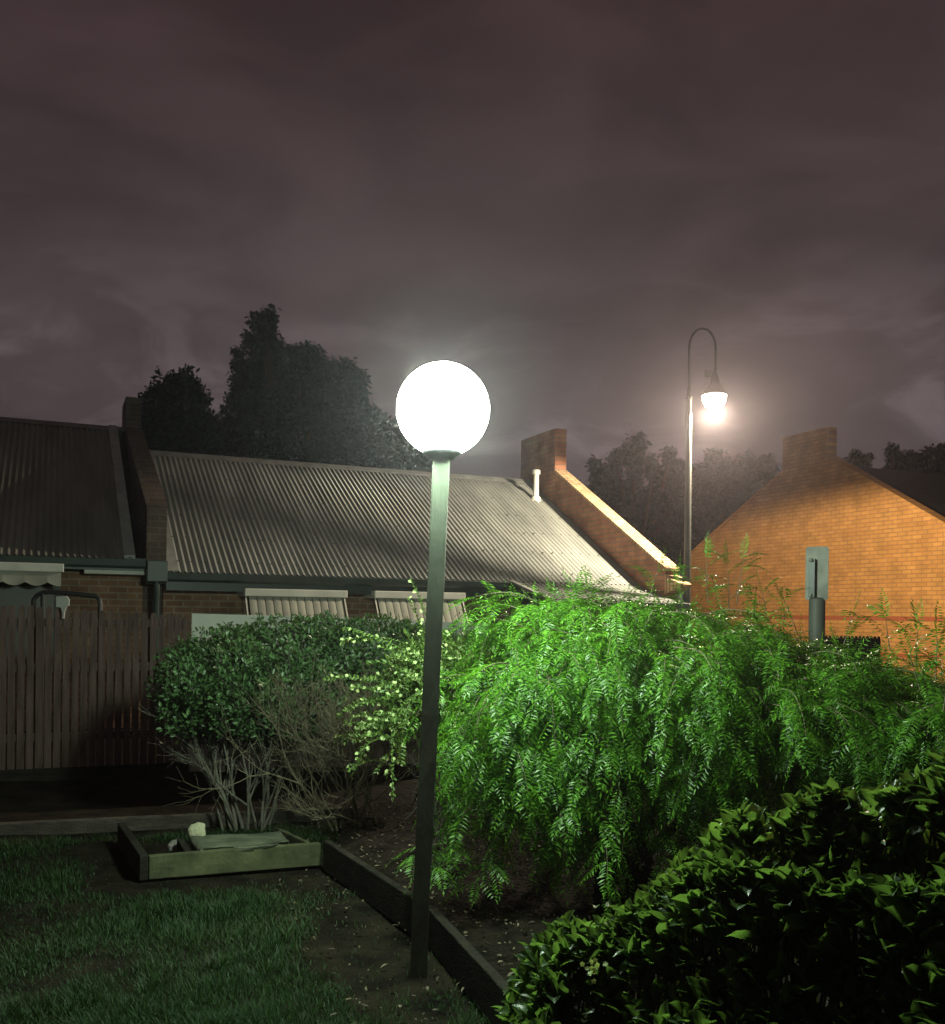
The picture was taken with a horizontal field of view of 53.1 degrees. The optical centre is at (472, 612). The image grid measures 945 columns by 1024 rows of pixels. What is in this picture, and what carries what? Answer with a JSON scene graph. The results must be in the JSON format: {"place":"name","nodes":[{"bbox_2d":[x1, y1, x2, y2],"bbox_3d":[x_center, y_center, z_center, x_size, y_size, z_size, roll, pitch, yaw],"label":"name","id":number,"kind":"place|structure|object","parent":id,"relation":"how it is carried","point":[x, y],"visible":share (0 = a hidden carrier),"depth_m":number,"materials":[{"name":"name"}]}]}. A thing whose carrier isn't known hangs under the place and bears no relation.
{"place":"outdoors","nodes":[
{"label":"outdoors","id":0,"kind":"place"},
{"bbox_2d":[0,815,489,1023],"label":"grass","id":1,"kind":"structure","parent":0,"point":[182,935],"depth_m":4.36,"materials":[{"name":"green plant"}]},
{"bbox_2d":[0,627,880,1023],"bbox_3d":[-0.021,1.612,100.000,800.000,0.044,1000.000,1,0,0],"label":"ground","id":2,"kind":"structure","parent":0,"point":[82,799],"depth_m":5.35,"materials":[{"name":"soil"}]},
{"bbox_2d":[31,590,102,765],"bbox_3d":[-4.121,0.656,9.600,0.729,1.781,0.048,1,0,0],"label":"handrail","id":3,"kind":"object","parent":2,"relation":"on","point":[42,593],"visible":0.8,"depth_m":9.59,"materials":[{"name":"black metal"}]},
{"bbox_2d":[56,596,69,618],"bbox_3d":[-3.812,-0.053,8.806,0.119,0.210,0.020,1,0,0],"label":"cloth","id":4,"kind":"object","parent":3,"relation":"hanging from","point":[63,602],"visible":1,"depth_m":8.80,"materials":[{"name":"white fabric"}]},
{"bbox_2d":[0,396,167,731],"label":"brick cottage","id":5,"kind":"structure","parent":2,"relation":"on","point":[83,507],"depth_m":12.81,"materials":[{"name":"metal"}]},
{"bbox_2d":[0,582,59,657],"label":"window","id":6,"kind":"structure","parent":5,"relation":"in","point":[21,594],"depth_m":12.17,"materials":[{"name":"black metal"}]},
{"bbox_2d":[0,605,189,780],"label":"paling fence","id":7,"kind":"object","parent":2,"relation":"on","point":[34,667],"visible":0.92,"depth_m":8.94,"materials":[{"name":"brown wood"}]},
{"bbox_2d":[0,806,351,834],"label":"timber edging","id":8,"kind":"object","parent":2,"relation":"on","point":[109,824],"visible":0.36,"depth_m":6.89,"materials":[{"name":"wood"}]},
{"bbox_2d":[137,363,228,455],"bbox_3d":[-7.393,-2.321,24.296,3.027,7.701,3.444,1,0,-15],"label":"bushy tree","id":9,"kind":"object","parent":2,"relation":"on","point":[177,417],"visible":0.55,"depth_m":23.31,"materials":[{"name":"green plant"}]},
{"bbox_2d":[117,822,320,880],"bbox_3d":[-1.670,1.498,6.151,1.155,0.160,0.947,1,0,-23],"label":"planter box","id":10,"kind":"object","parent":2,"relation":"on","point":[184,860],"visible":0.98,"depth_m":5.75,"materials":[{"name":"wood"}]},
{"bbox_2d":[168,839,176,852],"bbox_3d":[-1.901,1.509,6.083,0.108,0.107,0.096,1,0,0],"label":"rock","id":11,"kind":"object","parent":10,"relation":"in","point":[172,846],"visible":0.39,"depth_m":6.04,"materials":[{"name":"grey stone"}]},
{"bbox_2d":[188,822,205,837],"bbox_3d":[-1.763,1.407,6.065,0.112,0.132,0.074,1,0,0],"label":"rock","id":12,"kind":"object","parent":10,"relation":"in","point":[197,829],"visible":0.78,"depth_m":6.04,"materials":[{"name":"stone"}]},
{"bbox_2d":[190,831,288,852],"bbox_3d":[-1.458,1.456,5.947,0.570,0.073,0.422,1,0,-23],"label":"concrete slab","id":13,"kind":"object","parent":10,"relation":"in","point":[248,842],"depth_m":5.92,"materials":[{"name":"grey concrete"}]},
{"bbox_2d":[216,303,397,468],"bbox_3d":[-5.593,-3.984,29.802,6.543,11.090,5.006,1,0,0],"label":"leafy tree","id":14,"kind":"object","parent":2,"relation":"on","point":[277,402],"visible":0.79,"depth_m":29.13,"materials":[{"name":"green plant"}]},
{"bbox_2d":[137,609,497,831],"bbox_3d":[-1.133,0.780,7.445,2.937,1.622,1.506,1,0,-25],"label":"clipped shrub","id":15,"kind":"object","parent":2,"relation":"on","point":[194,697],"visible":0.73,"depth_m":6.89,"materials":[{"name":"green plant"}]},
{"bbox_2d":[190,613,488,771],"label":"garden wall","id":16,"kind":"structure","parent":2,"relation":"on","point":[206,621],"depth_m":9.52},
{"bbox_2d":[370,402,432,471],"bbox_3d":[-3.072,-2.996,34.363,3.637,9.154,3.799,1,0,0],"label":"bushy tree","id":17,"kind":"object","parent":2,"relation":"on","point":[400,448],"visible":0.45,"depth_m":33.17,"materials":[{"name":"green plant"}]},
{"bbox_2d":[323,840,508,1023],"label":"bed edging","id":18,"kind":"object","parent":2,"relation":"on","point":[471,969],"visible":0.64,"depth_m":4.45,"materials":[{"name":"brown wood"}]},
{"bbox_2d":[146,428,691,728],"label":"brick cottage","id":19,"kind":"structure","parent":2,"relation":"on","point":[249,536],"depth_m":15.11,"materials":[{"name":"metal"}]},
{"bbox_2d":[397,362,488,977],"bbox_3d":[-0.146,0.269,4.209,0.411,2.758,0.411,1,0,0],"label":"garden lamp","id":20,"kind":"object","parent":2,"relation":"on","point":[443,412],"visible":0.98,"depth_m":4.17,"materials":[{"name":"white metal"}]},
{"bbox_2d":[336,789,938,1022],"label":"garden bed","id":21,"kind":"object","parent":2,"relation":"on","point":[491,928],"visible":0.14,"depth_m":5.23,"materials":[{"name":"brown soil"}]},
{"bbox_2d":[165,641,473,830],"bbox_3d":[-0.838,0.872,6.698,2.631,1.349,1.779,1,0,-25],"label":"twiggy shrub","id":22,"kind":"object","parent":21,"relation":"on","point":[313,749],"visible":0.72,"depth_m":6.51,"materials":[{"name":"brown plant"}]},
{"bbox_2d":[323,578,500,851],"bbox_3d":[-0.236,0.657,5.913,1.345,1.732,1.152,1,0,0],"label":"flowering shrub","id":23,"kind":"object","parent":21,"relation":"on","point":[409,673],"visible":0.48,"depth_m":5.84,"materials":[{"name":"green plant"}]},
{"bbox_2d":[252,796,826,1023],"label":"leaf litter","id":24,"kind":"object","parent":21,"relation":"on","point":[465,911],"visible":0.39,"depth_m":5.06,"materials":[{"name":"brown plant"}]},
{"bbox_2d":[385,532,944,913],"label":"feathery shrub","id":25,"kind":"object","parent":21,"relation":"on","point":[817,717],"visible":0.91,"depth_m":4.73,"materials":[{"name":"green plant"}]},
{"bbox_2d":[492,741,944,1023],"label":"broadleaf hedge","id":26,"kind":"object","parent":21,"relation":"on","point":[892,909],"visible":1,"depth_m":1.96,"materials":[{"name":"green plant"}]},
{"bbox_2d":[805,546,828,656],"bbox_3d":[2.428,0.580,6.716,0.137,2.102,0.115,1,0,0],"label":"sign","id":27,"kind":"object","parent":21,"relation":"on","point":[817,572],"visible":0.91,"depth_m":6.68,"materials":[{"name":"grey metal"}]},
{"bbox_2d":[577,431,704,575],"bbox_3d":[6.450,-2.835,38.144,6.257,9.083,3.966,1,0,0],"label":"lobed tree","id":28,"kind":"object","parent":2,"relation":"on","point":[653,513],"visible":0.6,"depth_m":37.72,"materials":[{"name":"green plant"}]},
{"bbox_2d":[683,327,727,624],"bbox_3d":[3.643,-1.403,14.711,0.626,6.100,0.408,1,0,-21],"label":"street lamp","id":29,"kind":"object","parent":2,"relation":"on","point":[714,393],"visible":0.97,"depth_m":14.71,"materials":[{"name":"black metal"}]},
{"bbox_2d":[681,446,780,541],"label":"lobed tree","id":30,"kind":"object","parent":2,"relation":"on","point":[741,482],"visible":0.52,"depth_m":41.04,"materials":[{"name":"green plant"}]},
{"bbox_2d":[691,427,944,683],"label":"brick cottage","id":31,"kind":"structure","parent":2,"relation":"on","point":[875,531],"depth_m":20.90,"materials":[{"name":"brick"}]},
{"bbox_2d":[825,636,880,788],"bbox_3d":[3.043,0.912,7.600,0.452,1.456,0.029,1,0,0],"label":"garden screen","id":32,"kind":"object","parent":2,"relation":"on","point":[873,640],"visible":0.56,"depth_m":7.59,"materials":[{"name":"brown wood"}]},
{"bbox_2d":[842,449,874,467],"bbox_3d":[16.365,-2.594,40.150,1.578,8.833,1.754,1,0,-16],"label":"tree","id":33,"kind":"object","parent":2,"relation":"on","point":[857,458],"visible":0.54,"depth_m":39.63,"materials":[{"name":"green plant"}]},
{"bbox_2d":[881,442,922,471],"bbox_3d":[16.500,-2.275,36.593,1.727,8.235,3.832,1,0,27],"label":"spindly tree","id":34,"kind":"object","parent":2,"relation":"on","point":[899,460],"visible":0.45,"depth_m":35.52,"materials":[{"name":"green plant"}]},
{"bbox_2d":[917,442,944,474],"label":"spindly tree","id":35,"kind":"object","parent":2,"relation":"on","point":[931,464],"visible":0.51,"depth_m":35.57,"materials":[{"name":"green plant"}]},
{"bbox_2d":[0,0,944,611],"label":"sky","id":36,"kind":"structure","parent":0,"point":[547,201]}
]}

